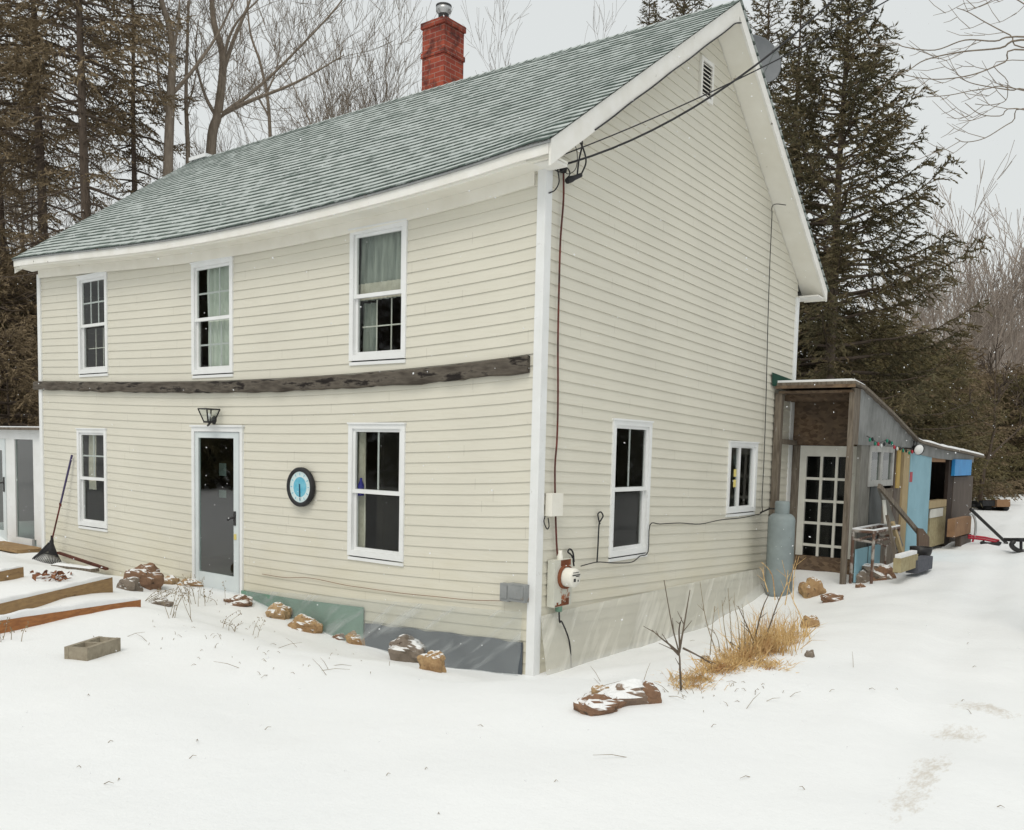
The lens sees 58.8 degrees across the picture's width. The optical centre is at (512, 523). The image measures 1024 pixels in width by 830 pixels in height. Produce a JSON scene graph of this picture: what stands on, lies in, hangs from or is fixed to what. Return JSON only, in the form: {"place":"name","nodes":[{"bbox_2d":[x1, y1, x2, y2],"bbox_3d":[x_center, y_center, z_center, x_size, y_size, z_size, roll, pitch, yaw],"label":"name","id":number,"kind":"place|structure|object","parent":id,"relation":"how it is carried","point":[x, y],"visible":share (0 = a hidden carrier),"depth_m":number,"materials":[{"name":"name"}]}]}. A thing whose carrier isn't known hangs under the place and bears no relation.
{"place":"outdoors","nodes":[
{"label":"outdoors","id":0,"kind":"place"},
{"bbox_2d":[0,493,1023,829],"bbox_3d":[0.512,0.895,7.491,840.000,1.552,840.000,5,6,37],"label":"ground","id":1,"kind":"structure","parent":0,"point":[342,739],"depth_m":5.54,"materials":[{"name":"snow"}]},
{"bbox_2d":[0,566,23,581],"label":"planter board","id":2,"kind":"object","parent":1,"relation":"on","point":[14,572],"visible":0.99,"depth_m":10.38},
{"bbox_2d":[0,321,38,425],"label":"hemlock tree","id":3,"kind":"object","parent":1,"relation":"on","point":[29,392],"visible":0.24,"depth_m":20.58,"materials":[{"name":"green plant"}]},
{"bbox_2d":[0,235,38,423],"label":"hemlock tree","id":4,"kind":"object","parent":1,"relation":"on","point":[17,318],"visible":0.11,"depth_m":23.42,"materials":[{"name":"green plant"}]},
{"bbox_2d":[0,270,38,423],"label":"hemlock tree","id":5,"kind":"object","parent":1,"relation":"on","point":[5,327],"visible":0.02,"depth_m":25.69,"materials":[{"name":"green plant"}]},
{"bbox_2d":[0,426,41,547],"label":"sunroom","id":6,"kind":"structure","parent":1,"relation":"on","point":[20,453],"depth_m":15.99,"materials":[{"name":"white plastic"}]},
{"bbox_2d":[0,439,7,540],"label":"door","id":7,"kind":"structure","parent":6,"relation":"in","point":[3,533],"depth_m":16.07,"materials":[{"name":"white paint"}]},
{"bbox_2d":[0,541,41,553],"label":"wooden step","id":8,"kind":"object","parent":1,"relation":"on","point":[16,548],"visible":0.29,"depth_m":15.13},
{"bbox_2d":[0,0,57,413],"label":"conifer tree","id":9,"kind":"object","parent":1,"relation":"on","point":[3,119],"visible":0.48,"depth_m":23.56,"materials":[{"name":"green plant"}]},
{"bbox_2d":[4,117,62,313],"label":"conifer tree","id":10,"kind":"object","parent":1,"relation":"on","point":[21,212],"visible":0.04,"depth_m":41.13,"materials":[{"name":"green plant"}]},
{"bbox_2d":[32,455,72,563],"bbox_3d":[-7.095,-0.212,14.037,0.637,1.724,0.213,0,5,-15],"label":"fan rake","id":11,"kind":"object","parent":1,"relation":"on","point":[48,549],"visible":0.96,"depth_m":14.06,"materials":[{"name":"black plastic"}]},
{"bbox_2d":[0,0,112,411],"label":"conifer tree","id":12,"kind":"object","parent":1,"relation":"on","point":[19,175],"visible":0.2,"depth_m":27.40,"materials":[{"name":"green plant"}]},
{"bbox_2d":[0,576,112,614],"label":"planter board","id":13,"kind":"object","parent":1,"relation":"on","point":[39,598],"visible":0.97,"depth_m":9.26,"materials":[{"name":"wood"}]},
{"bbox_2d":[0,597,140,633],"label":"planter board","id":14,"kind":"object","parent":1,"relation":"on","point":[20,619],"visible":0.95,"depth_m":8.35,"materials":[{"name":"brown wood"}]},
{"bbox_2d":[0,0,164,423],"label":"conifer tree","id":15,"kind":"object","parent":1,"relation":"on","point":[37,90],"visible":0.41,"depth_m":24.10,"materials":[{"name":"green plant"}]},
{"bbox_2d":[64,636,120,660],"bbox_3d":[-3.338,1.040,7.242,0.200,0.200,0.420,2,5,11],"label":"cinder block","id":16,"kind":"object","parent":1,"relation":"on","point":[93,648],"depth_m":7.16,"materials":[{"name":"concrete"}]},
{"bbox_2d":[0,0,195,422],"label":"conifer tree","id":17,"kind":"object","parent":1,"relation":"on","point":[82,127],"visible":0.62,"depth_m":22.24,"materials":[{"name":"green plant"}]},
{"bbox_2d":[0,12,236,302],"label":"bare tree","id":18,"kind":"object","parent":1,"relation":"on","point":[15,212],"visible":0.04,"depth_m":28.46,"materials":[{"name":"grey plant"}]},
{"bbox_2d":[51,0,202,221],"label":"conifer tree","id":19,"kind":"object","parent":1,"relation":"on","point":[133,150],"visible":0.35,"depth_m":24.97,"materials":[{"name":"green plant"}]},
{"bbox_2d":[116,577,142,591],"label":"rock","id":20,"kind":"object","parent":1,"relation":"on","point":[131,584],"visible":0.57,"depth_m":10.71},
{"bbox_2d":[123,562,163,589],"bbox_3d":[-4.690,0.707,11.501,0.439,0.428,0.476,5,6,37],"label":"rock","id":21,"kind":"object","parent":1,"relation":"on","point":[150,575],"visible":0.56,"depth_m":11.42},
{"bbox_2d":[159,0,228,163],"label":"bare tree","id":22,"kind":"object","parent":1,"relation":"on","point":[187,133],"visible":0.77,"depth_m":24.98,"materials":[{"name":"grey plant"}]},
{"bbox_2d":[97,0,297,175],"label":"bare tree","id":23,"kind":"object","parent":1,"relation":"on","point":[169,133],"visible":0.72,"depth_m":23.94,"materials":[{"name":"brown plant"}]},
{"bbox_2d":[143,73,327,176],"bbox_3d":[-9.664,-10.161,35.381,9.530,18.113,11.394,3,5,20],"label":"bare tree","id":24,"kind":"object","parent":1,"relation":"on","point":[196,144],"visible":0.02,"depth_m":34.94,"materials":[{"name":"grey plant"}]},
{"bbox_2d":[223,594,252,606],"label":"rock","id":25,"kind":"object","parent":1,"relation":"on","point":[241,600],"visible":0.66,"depth_m":10.97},
{"bbox_2d":[226,0,306,136],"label":"bare tree","id":26,"kind":"object","parent":1,"relation":"on","point":[267,99],"visible":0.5,"depth_m":29.00,"materials":[{"name":"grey plant"}]},
{"bbox_2d":[265,602,292,619],"bbox_3d":[-2.789,1.077,10.806,0.274,0.296,0.336,5,6,37],"label":"rock","id":27,"kind":"object","parent":1,"relation":"on","point":[278,610],"visible":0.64,"depth_m":10.73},
{"bbox_2d":[155,0,426,180],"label":"bare tree","id":28,"kind":"object","parent":1,"relation":"on","point":[344,110],"visible":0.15,"depth_m":23.85,"materials":[{"name":"brown plant"}]},
{"bbox_2d":[165,0,422,154],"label":"bare tree","id":29,"kind":"object","parent":1,"relation":"on","point":[214,124],"visible":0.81,"depth_m":25.91,"materials":[{"name":"brown plant"}]},
{"bbox_2d":[287,614,322,633],"bbox_3d":[-2.394,1.191,10.515,0.452,0.314,0.267,3,5,14],"label":"rock","id":30,"kind":"object","parent":1,"relation":"on","point":[303,622],"visible":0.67,"depth_m":10.42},
{"bbox_2d":[184,0,468,156],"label":"bare tree","id":31,"kind":"object","parent":1,"relation":"on","point":[386,96],"visible":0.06,"depth_m":27.68,"materials":[{"name":"grey plant"}]},
{"bbox_2d":[278,0,435,132],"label":"bare tree","id":32,"kind":"object","parent":1,"relation":"on","point":[368,80],"visible":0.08,"depth_m":27.06,"materials":[{"name":"grey plant"}]},
{"bbox_2d":[388,634,425,662],"bbox_3d":[-1.095,1.384,9.698,0.459,0.411,0.412,2,5,8],"label":"rock","id":33,"kind":"object","parent":1,"relation":"on","point":[405,648],"visible":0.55,"depth_m":9.54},
{"bbox_2d":[11,0,829,675],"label":"farm house","id":34,"kind":"structure","parent":1,"relation":"on","point":[667,390],"depth_m":10.62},
{"bbox_2d":[75,428,107,531],"bbox_3d":[-6.311,-0.673,13.697,0.873,1.533,0.090,5,6,37],"label":"window","id":35,"kind":"structure","parent":34,"relation":"in","point":[97,525],"depth_m":13.78,"materials":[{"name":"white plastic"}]},
{"bbox_2d":[76,272,108,376],"bbox_3d":[-6.182,-2.938,13.481,0.857,1.497,0.135,5,6,37],"label":"window","id":36,"kind":"structure","parent":34,"relation":"in","point":[84,371],"depth_m":13.53,"materials":[{"name":"white plastic"}]},
{"bbox_2d":[89,435,96,489],"bbox_3d":[-6.429,-0.993,13.925,0.250,0.927,0.036,5,6,37],"label":"curtain","id":37,"kind":"object","parent":34,"relation":"hanging from","point":[93,484],"visible":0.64,"depth_m":13.92,"materials":[{"name":"beige fabric"}]},
{"bbox_2d":[190,256,235,378],"bbox_3d":[-3.831,-2.625,11.650,0.906,1.488,0.090,5,6,37],"label":"window","id":38,"kind":"structure","parent":34,"relation":"in","point":[197,371],"depth_m":11.71,"materials":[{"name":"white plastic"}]},
{"bbox_2d":[189,425,244,593],"bbox_3d":[-3.826,-0.154,11.760,1.142,2.239,0.128,5,6,37],"label":"door","id":39,"kind":"structure","parent":34,"relation":"in","point":[210,580],"depth_m":11.71,"materials":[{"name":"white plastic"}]},
{"bbox_2d":[207,263,237,366],"bbox_3d":[-3.705,-2.632,11.682,0.730,1.462,0.056,5,6,37],"label":"curtain","id":40,"kind":"object","parent":34,"relation":"hanging from","point":[215,324],"visible":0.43,"depth_m":11.73,"materials":[{"name":"fabric"}]},
{"bbox_2d":[287,467,314,506],"bbox_3d":[-2.482,-0.433,10.665,0.464,0.464,0.066,5,6,37],"label":"wall clock","id":41,"kind":"object","parent":34,"relation":"attached to","point":[301,480],"depth_m":10.64,"materials":[{"name":"black plastic"}]},
{"bbox_2d":[358,432,366,546],"bbox_3d":[-1.701,-0.365,10.272,0.170,1.531,0.056,5,6,37],"label":"curtain","id":42,"kind":"object","parent":34,"relation":"hanging from","point":[362,442],"visible":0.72,"depth_m":10.25,"materials":[{"name":"beige fabric"}]},
{"bbox_2d":[363,303,376,351],"bbox_3d":[-1.606,-2.110,10.163,0.220,0.698,0.056,5,6,37],"label":"curtain","id":43,"kind":"object","parent":34,"relation":"hanging from","point":[369,333],"visible":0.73,"depth_m":10.15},
{"bbox_2d":[347,422,407,566],"bbox_3d":[-1.485,-0.339,9.975,0.892,1.537,0.090,5,6,37],"label":"window","id":44,"kind":"structure","parent":34,"relation":"in","point":[372,555],"depth_m":10.01,"materials":[{"name":"white plastic"}]},
{"bbox_2d":[348,218,409,365],"bbox_3d":[-1.426,-2.471,9.823,0.884,1.482,0.135,5,6,37],"label":"window","id":45,"kind":"structure","parent":34,"relation":"in","point":[391,356],"depth_m":9.86,"materials":[{"name":"white plastic"}]},
{"bbox_2d":[359,279,400,300],"bbox_3d":[-1.391,-2.540,9.861,0.868,0.180,0.036,5,6,37],"label":"roller blind","id":46,"kind":"object","parent":34,"relation":"hanging from","point":[387,285],"visible":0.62,"depth_m":9.89,"materials":[{"name":"beige fabric"}]},
{"bbox_2d":[360,231,400,300],"bbox_3d":[-1.374,-2.831,9.874,0.798,0.758,0.056,5,6,37],"label":"curtain","id":47,"kind":"object","parent":34,"relation":"hanging from","point":[380,258],"visible":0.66,"depth_m":9.91,"materials":[{"name":"fabric"}]},
{"bbox_2d":[508,582,528,602],"bbox_3d":[0.059,0.662,8.756,0.206,0.172,0.083,5,6,37],"label":"electrical box","id":48,"kind":"object","parent":34,"relation":"attached to","point":[518,592],"visible":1,"depth_m":8.71,"materials":[{"name":"grey metal"}]},
{"bbox_2d":[543,493,562,529],"bbox_3d":[0.382,-0.121,8.742,0.078,0.350,0.256,5,6,37],"label":"junction box","id":49,"kind":"object","parent":34,"relation":"attached to","point":[554,505],"visible":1,"depth_m":8.71,"materials":[{"name":"paint"}]},
{"bbox_2d":[554,173,564,555],"bbox_3d":[0.455,-1.512,8.706,0.019,3.674,0.118,5,6,37],"label":"conduit","id":50,"kind":"object","parent":34,"relation":"attached to","point":[558,355],"visible":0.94,"depth_m":8.66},
{"bbox_2d":[547,550,580,667],"bbox_3d":[0.521,0.886,8.916,0.224,1.257,0.330,5,6,37],"label":"electric meter","id":51,"kind":"object","parent":34,"relation":"attached to","point":[560,575],"visible":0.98,"depth_m":8.82,"materials":[{"name":"metal"}]},
{"bbox_2d":[549,141,586,193],"bbox_3d":[0.539,-3.333,8.474,0.232,0.559,0.440,13,13,68],"label":"cable splice","id":52,"kind":"object","parent":34,"relation":"hanging from","point":[570,179],"visible":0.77,"depth_m":8.53,"materials":[{"name":"black rubber"}]},
{"bbox_2d":[608,418,653,561],"bbox_3d":[1.285,-0.375,9.994,0.090,1.532,0.847,5,6,37],"label":"window","id":53,"kind":"structure","parent":34,"relation":"in","point":[625,552],"depth_m":10.08,"materials":[{"name":"white plastic"}]},
{"bbox_2d":[595,22,741,130],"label":"roof soffit","id":54,"kind":"structure","parent":34,"relation":"attached to","point":[623,108],"depth_m":9.35,"materials":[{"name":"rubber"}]},
{"bbox_2d":[581,204,784,565],"bbox_3d":[2.273,-1.919,10.802,0.298,4.598,4.629,5,6,37],"label":"cable","id":55,"kind":"object","parent":34,"relation":"attached to","point":[764,434],"visible":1,"depth_m":12.44,"materials":[{"name":"black rubber"}]},
{"bbox_2d":[725,441,759,516],"bbox_3d":[3.102,-0.613,12.315,0.075,1.007,0.953,5,6,37],"label":"window","id":56,"kind":"structure","parent":34,"relation":"in","point":[736,510],"depth_m":12.26,"materials":[{"name":"white plastic"}]},
{"bbox_2d":[752,34,780,82],"bbox_3d":[3.273,-5.681,11.882,0.612,1.487,0.582,5,6,37],"label":"satellite dish","id":57,"kind":"object","parent":34,"relation":"on","point":[765,47],"visible":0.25,"depth_m":12.00,"materials":[{"name":"grey metal"}]},
{"bbox_2d":[417,650,446,672],"bbox_3d":[-0.710,1.259,7.996,0.258,0.293,0.222,2,5,13],"label":"rock","id":58,"kind":"object","parent":1,"relation":"on","point":[431,660],"visible":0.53,"depth_m":7.92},
{"bbox_2d":[77,611,1004,813],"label":"straw litter","id":59,"kind":"object","parent":1,"relation":"on","point":[480,724],"visible":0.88,"depth_m":6.43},
{"bbox_2d":[462,0,626,73],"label":"bare tree","id":60,"kind":"object","parent":1,"relation":"on","point":[516,32],"visible":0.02,"depth_m":29.45,"materials":[{"name":"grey plant"}]},
{"bbox_2d":[573,693,626,715],"bbox_3d":[0.560,1.173,5.850,0.249,0.192,0.362,5,6,37],"label":"rock","id":61,"kind":"object","parent":1,"relation":"on","point":[597,704],"visible":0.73,"depth_m":5.76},
{"bbox_2d":[599,678,648,706],"bbox_3d":[0.765,1.143,6.050,0.483,0.238,0.266,-1,5,-23],"label":"rock","id":62,"kind":"object","parent":1,"relation":"on","point":[630,692],"visible":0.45,"depth_m":5.95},
{"bbox_2d":[643,681,661,703],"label":"rock","id":63,"kind":"object","parent":1,"relation":"on","point":[651,691],"visible":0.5,"depth_m":5.98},
{"bbox_2d":[644,0,712,24],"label":"spruce tree","id":64,"kind":"object","parent":1,"relation":"on","point":[686,6],"depth_m":29.87,"materials":[{"name":"green plant"}]},
{"bbox_2d":[643,580,715,689],"bbox_3d":[1.146,0.766,6.249,0.507,0.763,0.136,2,5,14],"label":"bare shrub","id":65,"kind":"object","parent":1,"relation":"on","point":[677,651],"visible":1,"depth_m":6.24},
{"bbox_2d":[655,645,782,691],"bbox_3d":[1.533,1.039,6.822,0.628,0.236,1.433,5,6,37],"label":"dry grass clump","id":66,"kind":"object","parent":1,"relation":"on","point":[725,667],"visible":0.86,"depth_m":6.78,"materials":[{"name":"plant"}]},
{"bbox_2d":[698,584,745,654],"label":"weed stems","id":67,"kind":"object","parent":1,"relation":"on","point":[724,626],"visible":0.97,"depth_m":7.28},
{"bbox_2d":[706,600,822,664],"bbox_3d":[2.261,0.997,7.967,1.053,0.620,2.345,3,5,16],"label":"dry grass clump","id":68,"kind":"object","parent":1,"relation":"on","point":[772,644],"visible":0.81,"depth_m":7.59,"materials":[{"name":"plant"}]},
{"bbox_2d":[741,653,802,672],"bbox_3d":[1.991,1.064,7.074,0.553,0.140,0.526,5,6,37],"label":"dry grass clump","id":69,"kind":"object","parent":1,"relation":"on","point":[769,664],"visible":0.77,"depth_m":7.00,"materials":[{"name":"plant"}]},
{"bbox_2d":[760,501,794,596],"bbox_3d":[3.623,0.341,12.614,0.559,1.325,0.364,5,6,37],"label":"propane tank","id":70,"kind":"object","parent":1,"relation":"on","point":[781,518],"visible":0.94,"depth_m":12.41,"materials":[{"name":"metal"}]},
{"bbox_2d":[745,0,858,375],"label":"spruce tree","id":71,"kind":"object","parent":1,"relation":"on","point":[766,35],"visible":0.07,"depth_m":26.02,"materials":[{"name":"green plant"}]},
{"bbox_2d":[798,577,826,598],"bbox_3d":[4.061,0.905,12.338,0.371,0.374,0.337,1,5,-7],"label":"rock","id":72,"kind":"object","parent":1,"relation":"on","point":[810,587],"visible":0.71,"depth_m":12.21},
{"bbox_2d":[768,0,903,407],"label":"spruce tree","id":73,"kind":"object","parent":1,"relation":"on","point":[804,33],"visible":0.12,"depth_m":23.54,"materials":[{"name":"green plant"}]},
{"bbox_2d":[797,323,914,433],"bbox_3d":[8.822,-2.408,26.763,7.629,7.292,7.560,5,6,40],"label":"hemlock tree","id":74,"kind":"object","parent":1,"relation":"on","point":[852,338],"visible":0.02,"depth_m":26.26,"materials":[{"name":"green plant"}]},
{"bbox_2d":[849,524,899,583],"bbox_3d":[5.210,0.440,13.047,0.324,0.813,1.274,5,6,37],"label":"metal frame","id":75,"kind":"object","parent":1,"relation":"on","point":[872,553],"visible":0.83,"depth_m":12.74,"materials":[{"name":"grey metal"}]},
{"bbox_2d":[770,372,984,584],"bbox_3d":[5.803,-0.804,16.782,3.620,3.210,8.712,5,6,37],"label":"lean to shed","id":76,"kind":"object","parent":1,"relation":"on","point":[844,498],"visible":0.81,"depth_m":13.61,"materials":[{"name":"grey wood"}]},
{"bbox_2d":[795,446,856,558],"bbox_3d":[4.647,-0.328,13.404,0.873,1.635,0.042,5,6,37],"label":"door","id":77,"kind":"structure","parent":76,"relation":"in","point":[805,451],"depth_m":13.44,"materials":[{"name":"white wood"}]},
{"bbox_2d":[867,446,894,486],"bbox_3d":[5.526,-0.869,13.667,0.065,0.596,1.259,5,6,37],"label":"window","id":78,"kind":"structure","parent":76,"relation":"in","point":[880,451],"depth_m":13.63,"materials":[{"name":"paint"}]},
{"bbox_2d":[877,484,928,546],"bbox_3d":[5.985,-0.080,13.787,0.086,1.088,2.371,6,6,42],"label":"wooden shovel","id":79,"kind":"object","parent":76,"relation":"attached to","point":[922,537],"visible":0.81,"depth_m":13.89,"materials":[{"name":"grey wood"}]},
{"bbox_2d":[905,453,931,550],"bbox_3d":[6.901,-0.320,15.495,0.050,1.769,1.388,5,6,37],"label":"door","id":80,"kind":"structure","parent":76,"relation":"in","point":[920,465],"depth_m":15.40,"materials":[{"name":"blue wood"}]},
{"bbox_2d":[951,459,971,475],"bbox_3d":[8.788,-1.104,17.774,0.060,0.312,1.461,5,6,37],"label":"plastic sheet","id":81,"kind":"object","parent":76,"relation":"attached to","point":[961,467],"visible":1,"depth_m":17.58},
{"bbox_2d":[771,0,1015,507],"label":"spruce tree","id":82,"kind":"object","parent":1,"relation":"on","point":[830,321],"visible":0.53,"depth_m":20.71,"materials":[{"name":"green plant"}]},
{"bbox_2d":[799,310,993,478],"bbox_3d":[11.180,-2.789,28.721,8.191,8.222,8.118,5,6,37],"label":"hemlock tree","id":83,"kind":"object","parent":1,"relation":"on","point":[878,349],"visible":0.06,"depth_m":28.11,"materials":[{"name":"green plant"}]},
{"bbox_2d":[893,550,917,572],"bbox_3d":[5.455,0.514,12.602,0.100,0.243,0.880,5,6,37],"label":"cinder block","id":84,"kind":"object","parent":1,"relation":"on","point":[904,561],"depth_m":12.41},
{"bbox_2d":[906,555,932,573],"bbox_3d":[5.917,0.584,13.210,0.160,0.186,0.845,5,6,37],"label":"cinder block","id":85,"kind":"object","parent":1,"relation":"on","point":[924,563],"depth_m":13.10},
{"bbox_2d":[858,238,986,354],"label":"bare tree","id":86,"kind":"object","parent":1,"relation":"on","point":[925,321],"visible":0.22,"depth_m":56.90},
{"bbox_2d":[842,237,1008,387],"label":"bare tree","id":87,"kind":"object","parent":1,"relation":"on","point":[974,315],"visible":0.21,"depth_m":56.62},
{"bbox_2d":[860,0,1023,161],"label":"bare tree","id":88,"kind":"object","parent":1,"relation":"on","point":[986,69],"visible":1,"depth_m":12.47,"materials":[{"name":"grey plant"}]},
{"bbox_2d":[870,330,1016,507],"bbox_3d":[13.746,-3.060,33.186,8.479,8.105,8.403,-2,6,-36],"label":"hemlock tree","id":89,"kind":"object","parent":1,"relation":"on","point":[950,416],"visible":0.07,"depth_m":31.63,"materials":[{"name":"green plant"}]},
{"bbox_2d":[884,201,1023,374],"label":"bare tree","id":90,"kind":"object","parent":1,"relation":"on","point":[998,270],"visible":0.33,"depth_m":55.82,"materials":[{"name":"plant"}]},
{"bbox_2d":[890,342,1023,501],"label":"hemlock tree","id":91,"kind":"object","parent":1,"relation":"on","point":[997,491],"visible":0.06,"depth_m":34.58,"materials":[{"name":"green plant"}]},
{"bbox_2d":[901,169,1023,374],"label":"bare tree","id":92,"kind":"object","parent":1,"relation":"on","point":[960,297],"visible":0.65,"depth_m":55.34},
{"bbox_2d":[902,262,1023,370],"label":"bare tree","id":93,"kind":"object","parent":1,"relation":"on","point":[975,317],"visible":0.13,"depth_m":64.16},
{"bbox_2d":[931,337,994,408],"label":"hemlock tree","id":94,"kind":"object","parent":1,"relation":"on","point":[962,346],"visible":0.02,"depth_m":53.20,"materials":[{"name":"green plant"}]},
{"bbox_2d":[955,534,970,546],"bbox_3d":[8.641,0.306,17.422,0.100,0.190,0.893,5,6,37],"label":"crate","id":95,"kind":"object","parent":1,"relation":"on","point":[961,540],"visible":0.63,"depth_m":17.10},
{"bbox_2d":[947,516,971,536],"bbox_3d":[8.412,0.043,17.103,0.130,0.325,1.380,5,6,37],"label":"cardboard box","id":96,"kind":"object","parent":95,"relation":"on","point":[958,526],"visible":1,"depth_m":16.80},
{"bbox_2d":[910,140,1023,375],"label":"bare tree","id":97,"kind":"object","parent":1,"relation":"on","point":[930,308],"visible":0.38,"depth_m":55.33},
{"bbox_2d":[920,247,1023,375],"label":"bare tree","id":98,"kind":"object","parent":1,"relation":"on","point":[1010,316],"visible":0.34,"depth_m":55.71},
{"bbox_2d":[934,194,1023,374],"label":"bare tree","id":99,"kind":"object","parent":1,"relation":"on","point":[981,290],"visible":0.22,"depth_m":62.13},
{"bbox_2d":[945,378,1023,497],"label":"hemlock tree","id":100,"kind":"object","parent":1,"relation":"on","point":[999,467],"visible":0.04,"depth_m":41.08,"materials":[{"name":"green plant"}]},
{"bbox_2d":[949,331,1023,499],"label":"bare tree","id":101,"kind":"object","parent":1,"relation":"on","point":[980,496],"visible":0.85,"depth_m":30.18,"materials":[{"name":"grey plant"}]},
{"bbox_2d":[950,187,1023,369],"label":"bare tree","id":102,"kind":"object","parent":1,"relation":"on","point":[1008,255],"visible":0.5,"depth_m":59.15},
{"bbox_2d":[971,499,1009,510],"bbox_3d":[15.886,-0.638,30.351,1.091,0.446,1.216,1,5,0],"label":"old wagon","id":103,"kind":"object","parent":1,"relation":"on","point":[1000,504],"visible":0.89,"depth_m":29.85,"materials":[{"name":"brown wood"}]},
{"bbox_2d":[961,371,1023,493],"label":"hemlock tree","id":104,"kind":"object","parent":1,"relation":"on","point":[1009,441],"visible":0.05,"depth_m":45.56,"materials":[{"name":"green plant"}]},
{"bbox_2d":[966,373,1023,493],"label":"hemlock tree","id":105,"kind":"object","parent":1,"relation":"on","point":[1015,388],"visible":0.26,"depth_m":46.13,"materials":[{"name":"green plant"}]},
{"bbox_3d":[5.273,-3.091,8.276,0.306,9.734,0.300,5,6,37],"label":"utility pole","id":106,"kind":"object","parent":1,"relation":"on","visible":0},
{"bbox_2d":[568,0,833,163],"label":"overhead wire","id":107,"kind":"object","parent":106,"relation":"attached to","point":[722,88],"visible":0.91,"depth_m":8.32,"materials":[{"name":"black rubber"}]},
{"bbox_2d":[564,0,888,154],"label":"overhead wire","id":108,"kind":"object","parent":106,"relation":"attached to","point":[730,82],"visible":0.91,"depth_m":8.24,"materials":[{"name":"black rubber"}]},
{"bbox_2d":[0,0,1023,364],"label":"sky","id":109,"kind":"structure","parent":0,"point":[550,26],"materials":[{"name":"white"}]},
{"bbox_2d":[7,0,1023,824],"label":"falling snow","id":110,"kind":"structure","parent":0,"point":[523,328],"depth_m":5.47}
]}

